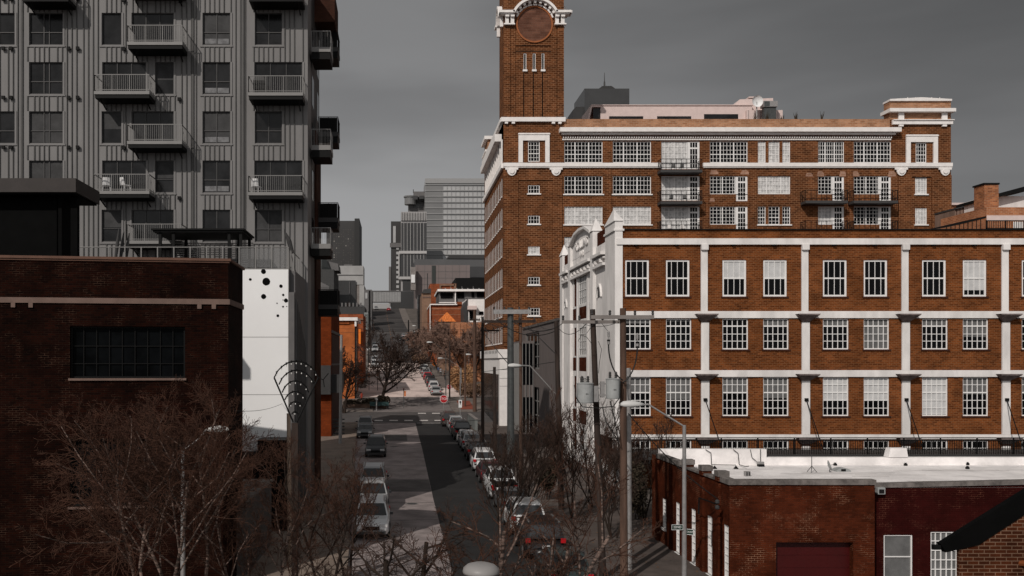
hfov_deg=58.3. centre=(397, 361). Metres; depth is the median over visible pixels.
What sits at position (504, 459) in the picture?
bare sapling
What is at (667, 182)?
window
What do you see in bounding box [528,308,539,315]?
window
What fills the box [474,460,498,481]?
parked car
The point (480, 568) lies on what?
dome lamp
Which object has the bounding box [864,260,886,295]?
window
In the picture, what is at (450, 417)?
parked suv
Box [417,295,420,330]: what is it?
dark brick block
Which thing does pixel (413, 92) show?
sky
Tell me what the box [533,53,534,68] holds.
window
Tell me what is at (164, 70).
window
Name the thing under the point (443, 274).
mauve panel building
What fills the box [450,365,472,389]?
hedge
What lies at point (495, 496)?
parked car
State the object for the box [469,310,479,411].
utility pole
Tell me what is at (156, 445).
birch tree
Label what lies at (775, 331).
window
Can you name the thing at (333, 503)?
bare tree
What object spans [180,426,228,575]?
street lamp
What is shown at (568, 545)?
birch tree
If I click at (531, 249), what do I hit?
window
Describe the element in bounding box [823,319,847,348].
window
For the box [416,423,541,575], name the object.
road asphalt
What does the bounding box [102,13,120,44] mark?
window
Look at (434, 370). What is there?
pavement
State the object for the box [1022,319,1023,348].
window
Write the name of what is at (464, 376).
utility pole
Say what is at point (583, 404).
window
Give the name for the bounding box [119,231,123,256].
sun umbrella
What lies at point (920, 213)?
window
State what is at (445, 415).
parked van
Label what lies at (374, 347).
parked suv
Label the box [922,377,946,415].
window
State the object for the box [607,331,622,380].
cable termination
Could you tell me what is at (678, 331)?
window
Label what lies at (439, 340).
bare tree
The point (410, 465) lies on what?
tar seams
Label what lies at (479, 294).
window
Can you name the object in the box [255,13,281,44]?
window
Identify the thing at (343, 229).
window
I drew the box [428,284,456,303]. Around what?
red brick block
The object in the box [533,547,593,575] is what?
parked car
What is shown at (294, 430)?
fan light sculpture
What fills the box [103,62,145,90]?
window
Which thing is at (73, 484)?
window
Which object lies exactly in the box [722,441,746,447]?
window
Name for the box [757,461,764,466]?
junction box
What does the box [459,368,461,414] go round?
parking sign
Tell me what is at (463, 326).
orange brick wall
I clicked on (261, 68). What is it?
window
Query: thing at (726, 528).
window
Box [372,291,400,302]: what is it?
footbridge
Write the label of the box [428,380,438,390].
parked suv
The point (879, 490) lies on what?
wall light
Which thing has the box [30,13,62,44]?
window
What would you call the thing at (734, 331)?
window
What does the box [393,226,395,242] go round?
window
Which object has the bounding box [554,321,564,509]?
utility pole
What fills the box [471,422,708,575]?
pavement
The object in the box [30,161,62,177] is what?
window
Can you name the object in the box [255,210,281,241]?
window
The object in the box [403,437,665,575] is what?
birch tree
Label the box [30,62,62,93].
window
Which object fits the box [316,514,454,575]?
bare tree
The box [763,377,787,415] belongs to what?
window
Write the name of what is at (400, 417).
cross street
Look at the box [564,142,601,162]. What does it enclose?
window
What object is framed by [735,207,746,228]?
glazed door
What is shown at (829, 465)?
satellite dish
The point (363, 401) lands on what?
hedge
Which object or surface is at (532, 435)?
bare sapling
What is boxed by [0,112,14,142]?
window
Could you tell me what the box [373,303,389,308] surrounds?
pale far block
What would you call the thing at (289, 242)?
sun umbrella
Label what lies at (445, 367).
street lamp
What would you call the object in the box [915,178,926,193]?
window
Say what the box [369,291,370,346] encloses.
utility pole
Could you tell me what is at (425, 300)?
tan corner building
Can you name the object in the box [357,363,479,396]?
sunlit concrete road
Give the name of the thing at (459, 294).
window
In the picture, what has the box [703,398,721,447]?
tie rod
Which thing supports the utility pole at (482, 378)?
on the road asphalt
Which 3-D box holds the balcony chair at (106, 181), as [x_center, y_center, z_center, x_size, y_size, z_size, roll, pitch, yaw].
[-17.747,-10.701,55.230,0.500,0.882,0.611,0,0,-20]
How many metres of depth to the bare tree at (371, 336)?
250.36 m
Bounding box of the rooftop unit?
[760,101,777,118]
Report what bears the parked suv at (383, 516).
on the road at (410, 452)
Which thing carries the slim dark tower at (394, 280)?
on the ground
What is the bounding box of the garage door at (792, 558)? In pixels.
[776,542,849,575]
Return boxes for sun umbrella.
[114,228,119,256]
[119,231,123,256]
[126,233,129,256]
[284,229,295,270]
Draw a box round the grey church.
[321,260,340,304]
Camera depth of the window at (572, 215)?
115.78 m
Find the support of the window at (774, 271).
in the white frame brick building at (766, 332)
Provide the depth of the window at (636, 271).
64.74 m
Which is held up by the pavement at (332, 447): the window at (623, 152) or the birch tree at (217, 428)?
the birch tree at (217, 428)
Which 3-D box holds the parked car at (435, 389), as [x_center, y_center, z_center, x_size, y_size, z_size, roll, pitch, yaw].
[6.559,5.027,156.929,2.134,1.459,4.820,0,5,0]
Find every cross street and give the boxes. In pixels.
[342,412,492,422]
[370,332,408,349]
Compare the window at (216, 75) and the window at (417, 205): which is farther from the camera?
the window at (417, 205)
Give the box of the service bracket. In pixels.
[698,497,719,513]
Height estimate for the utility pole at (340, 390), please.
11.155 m
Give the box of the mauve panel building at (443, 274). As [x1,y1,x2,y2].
[411,265,469,308]
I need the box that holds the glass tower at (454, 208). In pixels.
[423,178,483,258]
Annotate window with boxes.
[0,13,14,44]
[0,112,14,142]
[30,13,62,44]
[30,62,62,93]
[30,112,62,142]
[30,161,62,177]
[70,438,184,505]
[71,326,184,377]
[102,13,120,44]
[102,112,120,142]
[102,210,120,241]
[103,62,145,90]
[103,161,145,190]
[132,13,173,41]
[132,112,173,140]
[132,210,173,240]
[156,62,173,93]
[156,161,173,191]
[203,13,229,44]
[203,62,229,93]
[203,112,229,142]
[203,161,229,191]
[203,210,229,241]
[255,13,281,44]
[255,62,301,91]
[255,112,281,142]
[255,161,301,191]
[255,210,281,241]
[329,229,350,264]
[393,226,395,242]
[413,204,421,207]
[432,266,435,283]
[441,293,452,297]
[457,292,463,297]
[469,311,472,318]
[470,267,483,276]
[477,292,483,296]
[524,53,525,68]
[527,332,538,368]
[528,141,539,161]
[528,185,539,192]
[528,216,539,223]
[528,246,539,253]
[528,277,539,284]
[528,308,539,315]
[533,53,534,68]
[534,387,538,429]
[542,53,543,68]
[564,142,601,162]
[564,176,601,193]
[564,207,601,223]
[564,237,570,251]
[579,275,585,304]
[579,326,585,355]
[579,376,585,408]
[579,427,585,452]
[613,142,650,162]
[613,176,650,193]
[613,207,650,223]
[625,260,648,295]
[626,319,650,348]
[631,377,650,415]
[632,441,650,463]
[661,142,686,168]
[661,176,686,200]
[661,207,686,228]
[661,498,665,530]
[666,260,688,295]
[666,319,690,348]
[666,377,690,415]
[667,441,690,447]
[674,502,679,554]
[690,508,695,565]
[706,515,711,575]
[710,142,746,162]
[710,176,734,193]
[710,207,734,224]
[722,260,745,295]
[722,319,747,348]
[722,377,747,415]
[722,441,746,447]
[724,524,728,575]
[758,142,764,162]
[758,176,789,193]
[758,207,764,223]
[763,260,786,295]
[763,319,787,348]
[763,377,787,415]
[764,441,787,447]
[769,142,778,162]
[769,207,778,223]
[782,142,789,162]
[782,207,789,223]
[818,142,843,162]
[818,176,831,193]
[818,207,831,224]
[823,260,845,295]
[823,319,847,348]
[823,377,847,415]
[824,441,847,447]
[854,142,890,162]
[854,176,878,193]
[854,207,878,224]
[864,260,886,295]
[864,319,888,348]
[864,377,888,415]
[865,441,888,447]
[884,535,911,575]
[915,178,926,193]
[915,208,926,223]
[916,143,925,162]
[922,260,945,295]
[922,319,946,348]
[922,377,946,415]
[923,441,946,447]
[931,532,955,575]
[963,260,985,295]
[963,319,987,348]
[963,377,987,415]
[964,441,987,447]
[1022,260,1023,295]
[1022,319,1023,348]
[1022,377,1023,415]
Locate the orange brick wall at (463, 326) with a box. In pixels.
[450,322,480,381]
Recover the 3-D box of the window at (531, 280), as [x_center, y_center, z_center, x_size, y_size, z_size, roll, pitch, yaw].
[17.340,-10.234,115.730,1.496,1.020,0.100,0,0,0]
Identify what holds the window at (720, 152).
in the clock tower warehouse
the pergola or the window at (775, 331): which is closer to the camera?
the pergola
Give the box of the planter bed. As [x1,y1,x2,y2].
[343,403,385,408]
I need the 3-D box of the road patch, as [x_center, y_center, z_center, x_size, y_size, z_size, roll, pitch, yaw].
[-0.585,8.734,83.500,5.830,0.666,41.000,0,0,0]
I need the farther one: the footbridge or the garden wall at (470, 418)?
the footbridge
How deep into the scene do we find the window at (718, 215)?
115.81 m
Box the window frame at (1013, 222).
[1013,222,1022,227]
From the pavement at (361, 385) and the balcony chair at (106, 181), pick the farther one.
the pavement at (361, 385)
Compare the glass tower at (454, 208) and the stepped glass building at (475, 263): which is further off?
the glass tower at (454, 208)
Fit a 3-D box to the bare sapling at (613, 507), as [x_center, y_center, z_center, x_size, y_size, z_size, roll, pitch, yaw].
[11.156,6.302,46.041,3.202,5.754,2.439,0,0,0]
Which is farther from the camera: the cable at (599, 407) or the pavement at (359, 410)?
the pavement at (359, 410)
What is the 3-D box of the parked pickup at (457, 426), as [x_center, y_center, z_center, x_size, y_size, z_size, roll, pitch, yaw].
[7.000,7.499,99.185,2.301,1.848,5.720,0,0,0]
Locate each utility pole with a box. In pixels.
[287,413,290,564]
[339,335,342,442]
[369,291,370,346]
[449,341,449,398]
[464,347,465,405]
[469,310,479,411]
[480,317,498,439]
[482,314,534,477]
[493,307,529,475]
[493,367,496,458]
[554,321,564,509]
[562,309,619,575]
[591,308,653,574]
[626,368,631,569]
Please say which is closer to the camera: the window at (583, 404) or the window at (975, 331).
the window at (975, 331)
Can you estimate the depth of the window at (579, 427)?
75.87 m
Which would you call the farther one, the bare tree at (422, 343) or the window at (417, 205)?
the window at (417, 205)
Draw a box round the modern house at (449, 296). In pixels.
[434,288,483,303]
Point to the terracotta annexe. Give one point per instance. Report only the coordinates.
(939, 216)
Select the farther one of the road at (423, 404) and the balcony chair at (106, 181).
the road at (423, 404)
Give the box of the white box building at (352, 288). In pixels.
[337,264,365,306]
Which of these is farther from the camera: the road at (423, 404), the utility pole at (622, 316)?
the road at (423, 404)
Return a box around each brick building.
[0,178,244,575]
[321,311,344,435]
[559,209,1023,487]
[652,447,1023,575]
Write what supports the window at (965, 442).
in the white frame brick building at (766, 332)
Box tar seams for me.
[362,443,433,519]
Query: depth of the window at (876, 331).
64.76 m
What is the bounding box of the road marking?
[365,420,480,423]
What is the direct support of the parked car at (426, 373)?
on the sunlit concrete road at (417, 387)
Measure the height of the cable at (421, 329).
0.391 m
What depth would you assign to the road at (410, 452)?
56.56 m
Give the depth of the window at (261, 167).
56.15 m
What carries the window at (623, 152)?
in the clock tower warehouse
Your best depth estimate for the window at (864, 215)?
115.81 m
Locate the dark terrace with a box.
[340,303,366,314]
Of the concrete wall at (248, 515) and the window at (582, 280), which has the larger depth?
the window at (582, 280)
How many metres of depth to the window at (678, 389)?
64.76 m
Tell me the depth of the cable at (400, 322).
149.99 m
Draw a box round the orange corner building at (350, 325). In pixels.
[339,317,360,398]
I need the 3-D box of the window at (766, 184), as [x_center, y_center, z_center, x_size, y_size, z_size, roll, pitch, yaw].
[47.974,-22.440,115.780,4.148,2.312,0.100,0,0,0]
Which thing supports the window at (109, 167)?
in the apartment building at (168, 113)
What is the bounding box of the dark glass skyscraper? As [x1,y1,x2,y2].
[567,73,628,118]
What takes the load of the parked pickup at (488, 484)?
on the road asphalt
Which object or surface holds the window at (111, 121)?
in the apartment building at (168, 113)
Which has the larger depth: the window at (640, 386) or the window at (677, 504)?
the window at (640, 386)
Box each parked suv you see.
[352,494,392,536]
[355,476,390,503]
[356,415,373,428]
[359,462,388,489]
[364,434,387,456]
[372,344,378,351]
[421,368,430,376]
[425,377,436,386]
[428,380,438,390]
[446,415,461,429]
[448,418,464,433]
[458,431,480,450]
[463,438,487,459]
[468,447,495,470]
[502,496,544,533]
[513,514,565,557]
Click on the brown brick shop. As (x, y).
(361, 331)
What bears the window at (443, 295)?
in the modern house at (449, 296)
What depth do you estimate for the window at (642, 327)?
64.76 m
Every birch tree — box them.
[9,375,290,575]
[32,370,260,575]
[145,457,348,575]
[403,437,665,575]
[509,498,641,575]
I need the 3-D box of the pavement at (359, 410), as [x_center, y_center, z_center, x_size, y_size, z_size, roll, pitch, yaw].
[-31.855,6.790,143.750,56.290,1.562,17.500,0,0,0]
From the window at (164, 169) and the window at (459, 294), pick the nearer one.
the window at (164, 169)
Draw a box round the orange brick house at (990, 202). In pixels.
[941,183,1023,228]
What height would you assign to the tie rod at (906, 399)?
3.311 m
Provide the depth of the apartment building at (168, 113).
56.00 m
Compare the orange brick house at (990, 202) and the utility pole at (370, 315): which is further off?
the utility pole at (370, 315)
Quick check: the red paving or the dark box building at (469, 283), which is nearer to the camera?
the red paving
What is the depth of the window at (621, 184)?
115.81 m
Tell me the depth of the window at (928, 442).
64.76 m
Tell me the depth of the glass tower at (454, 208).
620.00 m
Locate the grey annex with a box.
[514,318,559,438]
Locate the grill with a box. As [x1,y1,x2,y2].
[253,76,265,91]
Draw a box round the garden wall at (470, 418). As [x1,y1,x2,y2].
[467,413,477,429]
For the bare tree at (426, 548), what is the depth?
24.03 m
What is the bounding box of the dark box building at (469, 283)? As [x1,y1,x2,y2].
[452,278,483,288]
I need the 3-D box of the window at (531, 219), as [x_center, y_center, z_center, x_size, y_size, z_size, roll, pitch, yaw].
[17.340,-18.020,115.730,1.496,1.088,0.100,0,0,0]
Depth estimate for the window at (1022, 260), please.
64.68 m
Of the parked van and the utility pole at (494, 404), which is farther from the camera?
the parked van
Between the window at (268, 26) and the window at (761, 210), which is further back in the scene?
the window at (761, 210)
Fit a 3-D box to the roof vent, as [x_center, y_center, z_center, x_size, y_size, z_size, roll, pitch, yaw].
[16.105,5.189,41.790,0.240,0.217,0.220,0,0,0]
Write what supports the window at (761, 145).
in the clock tower warehouse
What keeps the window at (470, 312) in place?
in the white rendered house at (469, 306)
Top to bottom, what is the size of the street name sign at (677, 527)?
0.185 m
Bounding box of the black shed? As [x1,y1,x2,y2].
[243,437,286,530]
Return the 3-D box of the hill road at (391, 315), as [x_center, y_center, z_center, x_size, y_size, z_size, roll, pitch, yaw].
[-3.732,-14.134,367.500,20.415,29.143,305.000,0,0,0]
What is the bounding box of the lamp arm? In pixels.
[508,363,555,394]
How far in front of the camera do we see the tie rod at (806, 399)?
63.22 m
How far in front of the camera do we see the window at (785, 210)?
115.81 m
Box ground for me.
[346,309,651,573]
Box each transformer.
[576,376,599,402]
[599,372,620,398]
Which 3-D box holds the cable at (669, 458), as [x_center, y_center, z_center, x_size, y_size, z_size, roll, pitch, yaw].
[10.950,3.787,36.100,3.637,3.451,0.042,0,0,-3]
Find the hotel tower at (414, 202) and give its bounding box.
[404,185,424,211]
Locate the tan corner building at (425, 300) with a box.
[420,273,430,353]
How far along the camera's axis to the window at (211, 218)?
56.15 m
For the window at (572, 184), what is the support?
in the clock tower warehouse
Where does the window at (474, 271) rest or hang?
in the stepped glass building at (475, 263)
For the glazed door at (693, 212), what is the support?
in the clock tower warehouse
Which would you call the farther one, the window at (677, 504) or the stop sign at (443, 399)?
the stop sign at (443, 399)
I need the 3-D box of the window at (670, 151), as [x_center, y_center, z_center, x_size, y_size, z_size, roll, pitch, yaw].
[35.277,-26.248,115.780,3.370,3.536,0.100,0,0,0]
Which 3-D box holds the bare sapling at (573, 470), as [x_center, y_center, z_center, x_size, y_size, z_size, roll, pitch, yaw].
[10.614,5.267,52.261,6.211,7.879,3.923,0,0,0]
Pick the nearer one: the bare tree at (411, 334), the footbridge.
the bare tree at (411, 334)
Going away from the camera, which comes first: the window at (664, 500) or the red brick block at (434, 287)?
the window at (664, 500)
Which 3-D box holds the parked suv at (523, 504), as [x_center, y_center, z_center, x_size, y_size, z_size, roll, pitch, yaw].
[6.800,8.230,49.192,2.190,1.759,4.720,0,0,0]
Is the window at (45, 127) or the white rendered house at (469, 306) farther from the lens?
the white rendered house at (469, 306)
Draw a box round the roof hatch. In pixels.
[831,467,850,471]
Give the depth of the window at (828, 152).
115.81 m
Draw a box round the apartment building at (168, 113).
[0,0,339,505]
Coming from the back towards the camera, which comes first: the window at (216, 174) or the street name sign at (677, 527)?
the window at (216, 174)
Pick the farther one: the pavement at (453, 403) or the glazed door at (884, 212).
the pavement at (453, 403)
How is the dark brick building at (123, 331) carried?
on the ground
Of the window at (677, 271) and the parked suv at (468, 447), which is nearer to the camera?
the window at (677, 271)
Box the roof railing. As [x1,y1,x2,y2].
[932,216,1023,228]
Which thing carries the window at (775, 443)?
in the white frame brick building at (766, 332)
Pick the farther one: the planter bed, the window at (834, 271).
the planter bed
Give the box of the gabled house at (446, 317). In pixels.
[437,312,455,369]
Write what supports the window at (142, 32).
in the apartment building at (168, 113)
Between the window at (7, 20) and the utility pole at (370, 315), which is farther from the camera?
the utility pole at (370, 315)
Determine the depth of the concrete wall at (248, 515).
40.13 m
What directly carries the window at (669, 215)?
in the clock tower warehouse
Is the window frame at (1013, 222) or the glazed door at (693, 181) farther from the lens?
the glazed door at (693, 181)
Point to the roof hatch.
(838, 469)
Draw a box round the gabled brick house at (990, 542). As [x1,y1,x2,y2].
[931,489,1023,575]
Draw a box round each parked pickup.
[451,421,471,439]
[482,466,516,498]
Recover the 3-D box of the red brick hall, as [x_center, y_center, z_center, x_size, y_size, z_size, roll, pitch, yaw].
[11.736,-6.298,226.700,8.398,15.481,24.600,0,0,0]
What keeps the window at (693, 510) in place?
in the brick building at (783, 516)
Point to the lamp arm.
(514, 365)
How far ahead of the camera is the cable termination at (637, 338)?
36.68 m
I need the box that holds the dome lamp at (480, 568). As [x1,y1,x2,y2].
[463,561,498,575]
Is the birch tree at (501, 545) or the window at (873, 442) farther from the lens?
the window at (873, 442)
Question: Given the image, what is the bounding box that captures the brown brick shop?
[339,314,365,383]
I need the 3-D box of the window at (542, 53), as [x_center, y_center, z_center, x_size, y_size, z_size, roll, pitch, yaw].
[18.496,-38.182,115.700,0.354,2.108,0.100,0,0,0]
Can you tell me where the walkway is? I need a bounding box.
[601,434,1023,459]
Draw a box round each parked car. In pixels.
[355,423,374,437]
[422,372,432,379]
[429,386,441,394]
[455,429,472,444]
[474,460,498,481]
[493,486,524,511]
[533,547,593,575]
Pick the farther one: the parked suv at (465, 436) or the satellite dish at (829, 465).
the parked suv at (465, 436)
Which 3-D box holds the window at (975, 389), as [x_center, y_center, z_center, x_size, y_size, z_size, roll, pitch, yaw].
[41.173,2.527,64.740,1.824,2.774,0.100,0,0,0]
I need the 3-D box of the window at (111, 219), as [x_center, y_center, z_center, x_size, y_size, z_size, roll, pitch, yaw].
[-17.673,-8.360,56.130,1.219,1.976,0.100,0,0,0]
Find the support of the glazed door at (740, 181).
in the clock tower warehouse
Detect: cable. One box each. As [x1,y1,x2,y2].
[345,362,551,377]
[376,322,465,322]
[382,329,460,329]
[496,319,553,335]
[574,381,620,407]
[602,408,616,439]
[610,401,618,442]
[628,413,717,498]
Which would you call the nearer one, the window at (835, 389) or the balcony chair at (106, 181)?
the balcony chair at (106, 181)
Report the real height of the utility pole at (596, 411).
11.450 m
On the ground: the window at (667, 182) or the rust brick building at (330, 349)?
the rust brick building at (330, 349)
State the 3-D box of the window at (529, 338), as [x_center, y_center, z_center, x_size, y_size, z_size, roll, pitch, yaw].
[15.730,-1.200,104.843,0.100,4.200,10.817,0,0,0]
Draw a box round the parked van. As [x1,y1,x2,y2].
[440,411,455,425]
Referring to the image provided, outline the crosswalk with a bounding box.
[374,413,440,420]
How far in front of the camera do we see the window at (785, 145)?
115.78 m
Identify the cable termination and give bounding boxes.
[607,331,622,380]
[623,333,638,382]
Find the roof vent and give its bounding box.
[744,471,750,475]
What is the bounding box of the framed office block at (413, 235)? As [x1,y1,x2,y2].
[398,212,426,308]
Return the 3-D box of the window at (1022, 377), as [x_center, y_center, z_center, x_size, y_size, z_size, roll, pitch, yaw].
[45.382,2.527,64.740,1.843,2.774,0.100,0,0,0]
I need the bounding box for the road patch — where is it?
[355,434,430,491]
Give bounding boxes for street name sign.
[672,525,682,529]
[687,529,693,534]
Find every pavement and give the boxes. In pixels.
[236,422,357,575]
[342,397,373,411]
[358,326,371,386]
[399,308,451,386]
[447,397,479,411]
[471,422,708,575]
[472,397,480,411]
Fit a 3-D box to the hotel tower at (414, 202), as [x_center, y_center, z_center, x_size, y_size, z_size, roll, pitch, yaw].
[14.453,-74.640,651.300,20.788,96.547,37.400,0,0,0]
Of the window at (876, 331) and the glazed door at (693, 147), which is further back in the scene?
the glazed door at (693, 147)
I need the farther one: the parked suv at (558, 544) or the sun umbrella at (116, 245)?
the sun umbrella at (116, 245)
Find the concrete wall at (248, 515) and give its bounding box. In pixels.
[236,479,273,574]
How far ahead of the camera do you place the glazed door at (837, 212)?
115.72 m
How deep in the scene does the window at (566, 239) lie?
115.76 m
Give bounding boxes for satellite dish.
[752,95,762,116]
[827,461,835,471]
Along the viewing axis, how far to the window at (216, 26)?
56.14 m
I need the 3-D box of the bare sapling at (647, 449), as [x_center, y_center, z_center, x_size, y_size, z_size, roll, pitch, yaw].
[14.737,5.511,52.632,5.828,7.388,3.103,0,0,-34]
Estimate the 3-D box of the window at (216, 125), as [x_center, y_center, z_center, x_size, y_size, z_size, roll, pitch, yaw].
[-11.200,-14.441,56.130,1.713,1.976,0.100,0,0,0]
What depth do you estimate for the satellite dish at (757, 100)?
124.02 m
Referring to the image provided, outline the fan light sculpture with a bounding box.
[274,360,328,575]
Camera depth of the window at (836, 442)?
64.76 m
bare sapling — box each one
[467,416,566,532]
[506,402,578,496]
[532,384,637,517]
[540,399,619,506]
[584,431,648,538]
[607,409,680,517]
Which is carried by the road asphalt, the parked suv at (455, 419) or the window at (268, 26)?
the parked suv at (455, 419)
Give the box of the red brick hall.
[427,302,461,361]
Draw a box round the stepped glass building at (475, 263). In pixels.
[413,255,483,308]
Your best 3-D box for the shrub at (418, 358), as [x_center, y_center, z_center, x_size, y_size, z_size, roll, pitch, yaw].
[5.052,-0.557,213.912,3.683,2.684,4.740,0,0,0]
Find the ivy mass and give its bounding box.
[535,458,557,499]
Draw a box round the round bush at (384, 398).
[377,395,390,402]
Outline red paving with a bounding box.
[457,401,472,408]
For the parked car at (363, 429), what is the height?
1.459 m
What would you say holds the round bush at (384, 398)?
in the planter bed
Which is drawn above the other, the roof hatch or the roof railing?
the roof railing
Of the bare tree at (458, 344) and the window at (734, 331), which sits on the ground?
the bare tree at (458, 344)
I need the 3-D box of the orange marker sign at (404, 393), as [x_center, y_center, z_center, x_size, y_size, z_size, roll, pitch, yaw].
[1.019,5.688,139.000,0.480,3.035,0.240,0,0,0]
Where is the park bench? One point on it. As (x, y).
(379, 404)
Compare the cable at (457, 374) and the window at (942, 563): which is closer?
the window at (942, 563)
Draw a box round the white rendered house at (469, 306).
[461,298,483,321]
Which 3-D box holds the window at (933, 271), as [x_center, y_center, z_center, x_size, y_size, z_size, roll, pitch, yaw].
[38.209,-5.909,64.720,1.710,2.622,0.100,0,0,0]
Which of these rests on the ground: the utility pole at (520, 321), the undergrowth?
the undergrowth
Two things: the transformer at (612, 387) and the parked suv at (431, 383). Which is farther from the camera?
the parked suv at (431, 383)
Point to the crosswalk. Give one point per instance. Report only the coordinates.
(412, 420)
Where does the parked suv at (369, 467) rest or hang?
on the road at (410, 452)
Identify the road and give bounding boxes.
[347,423,452,575]
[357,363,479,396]
[369,309,424,362]
[373,397,451,411]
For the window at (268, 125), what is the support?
in the apartment building at (168, 113)
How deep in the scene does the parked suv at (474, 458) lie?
72.21 m
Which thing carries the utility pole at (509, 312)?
on the road asphalt
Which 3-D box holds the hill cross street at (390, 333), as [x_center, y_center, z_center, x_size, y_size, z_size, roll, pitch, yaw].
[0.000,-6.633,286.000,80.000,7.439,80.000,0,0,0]
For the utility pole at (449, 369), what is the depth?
149.88 m
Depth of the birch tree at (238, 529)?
27.36 m
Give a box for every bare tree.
[233,431,407,575]
[277,435,388,575]
[293,554,357,575]
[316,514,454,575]
[326,495,474,575]
[342,346,379,412]
[352,321,439,401]
[366,327,386,348]
[402,324,431,355]
[412,330,446,369]
[426,318,449,364]
[435,314,482,376]
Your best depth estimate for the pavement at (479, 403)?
144.17 m
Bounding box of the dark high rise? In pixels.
[326,218,361,265]
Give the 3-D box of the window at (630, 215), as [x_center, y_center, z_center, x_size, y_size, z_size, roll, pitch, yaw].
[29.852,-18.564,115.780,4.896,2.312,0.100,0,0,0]
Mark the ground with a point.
(412, 314)
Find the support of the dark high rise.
on the ground
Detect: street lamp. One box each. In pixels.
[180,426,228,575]
[427,341,445,394]
[438,357,461,382]
[620,400,686,575]
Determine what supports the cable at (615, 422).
hanging from the transformer at (612, 387)
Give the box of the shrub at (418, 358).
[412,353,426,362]
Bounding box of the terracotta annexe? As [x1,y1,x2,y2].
[934,206,963,228]
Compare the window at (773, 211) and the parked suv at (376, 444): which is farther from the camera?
the window at (773, 211)
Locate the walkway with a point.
(831, 451)
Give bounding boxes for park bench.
[370,402,388,408]
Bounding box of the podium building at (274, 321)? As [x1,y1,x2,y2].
[80,247,305,518]
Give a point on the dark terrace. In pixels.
(353, 310)
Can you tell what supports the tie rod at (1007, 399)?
attached to the white frame brick building at (766, 332)
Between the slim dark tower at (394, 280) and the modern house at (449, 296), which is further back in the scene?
the slim dark tower at (394, 280)
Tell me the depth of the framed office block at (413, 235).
559.70 m
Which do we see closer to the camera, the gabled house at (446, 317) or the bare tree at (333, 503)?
the bare tree at (333, 503)
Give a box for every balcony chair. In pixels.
[102,177,110,190]
[120,177,130,190]
[251,178,261,191]
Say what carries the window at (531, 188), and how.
in the clock tower warehouse
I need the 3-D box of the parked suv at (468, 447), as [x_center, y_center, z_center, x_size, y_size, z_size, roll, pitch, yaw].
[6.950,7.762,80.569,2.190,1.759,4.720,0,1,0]
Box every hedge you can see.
[343,398,375,403]
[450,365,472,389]
[459,382,480,397]
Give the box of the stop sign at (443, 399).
[440,395,447,410]
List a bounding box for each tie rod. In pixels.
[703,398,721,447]
[804,398,822,448]
[904,398,922,448]
[1005,398,1023,449]
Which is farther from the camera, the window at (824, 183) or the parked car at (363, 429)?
the window at (824, 183)
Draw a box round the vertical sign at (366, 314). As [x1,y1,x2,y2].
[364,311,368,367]
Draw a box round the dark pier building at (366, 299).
[364,290,372,325]
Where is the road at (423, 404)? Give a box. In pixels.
[373,397,451,411]
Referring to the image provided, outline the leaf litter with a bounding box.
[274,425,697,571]
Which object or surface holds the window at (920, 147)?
in the clock tower warehouse
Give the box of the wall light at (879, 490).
[875,487,884,493]
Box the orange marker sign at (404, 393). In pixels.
[403,388,405,407]
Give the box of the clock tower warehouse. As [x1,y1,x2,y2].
[480,0,955,425]
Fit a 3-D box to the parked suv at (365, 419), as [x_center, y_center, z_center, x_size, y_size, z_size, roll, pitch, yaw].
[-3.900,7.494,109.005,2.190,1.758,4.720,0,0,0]
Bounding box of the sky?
[319,0,1023,307]
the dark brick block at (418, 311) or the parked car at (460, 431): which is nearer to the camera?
the parked car at (460, 431)
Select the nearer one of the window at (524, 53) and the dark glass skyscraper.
the window at (524, 53)
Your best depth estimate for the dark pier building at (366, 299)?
360.00 m
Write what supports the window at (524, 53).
in the clock tower warehouse
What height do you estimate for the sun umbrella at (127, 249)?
2.303 m
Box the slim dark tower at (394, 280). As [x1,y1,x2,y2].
[389,221,400,308]
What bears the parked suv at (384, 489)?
on the road at (410, 452)
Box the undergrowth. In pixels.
[619,461,647,519]
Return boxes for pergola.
[151,228,253,267]
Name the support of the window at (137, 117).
in the apartment building at (168, 113)
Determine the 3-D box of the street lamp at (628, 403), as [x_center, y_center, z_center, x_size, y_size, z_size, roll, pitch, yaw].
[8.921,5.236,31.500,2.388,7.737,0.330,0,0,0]
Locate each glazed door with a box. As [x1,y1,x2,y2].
[688,142,698,168]
[688,176,698,200]
[688,207,698,228]
[735,176,746,200]
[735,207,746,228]
[832,176,843,200]
[832,207,843,228]
[879,176,890,200]
[879,207,890,228]
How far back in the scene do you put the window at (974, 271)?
64.72 m
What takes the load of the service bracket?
attached to the brick building at (783, 516)
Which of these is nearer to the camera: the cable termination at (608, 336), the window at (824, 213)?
the cable termination at (608, 336)

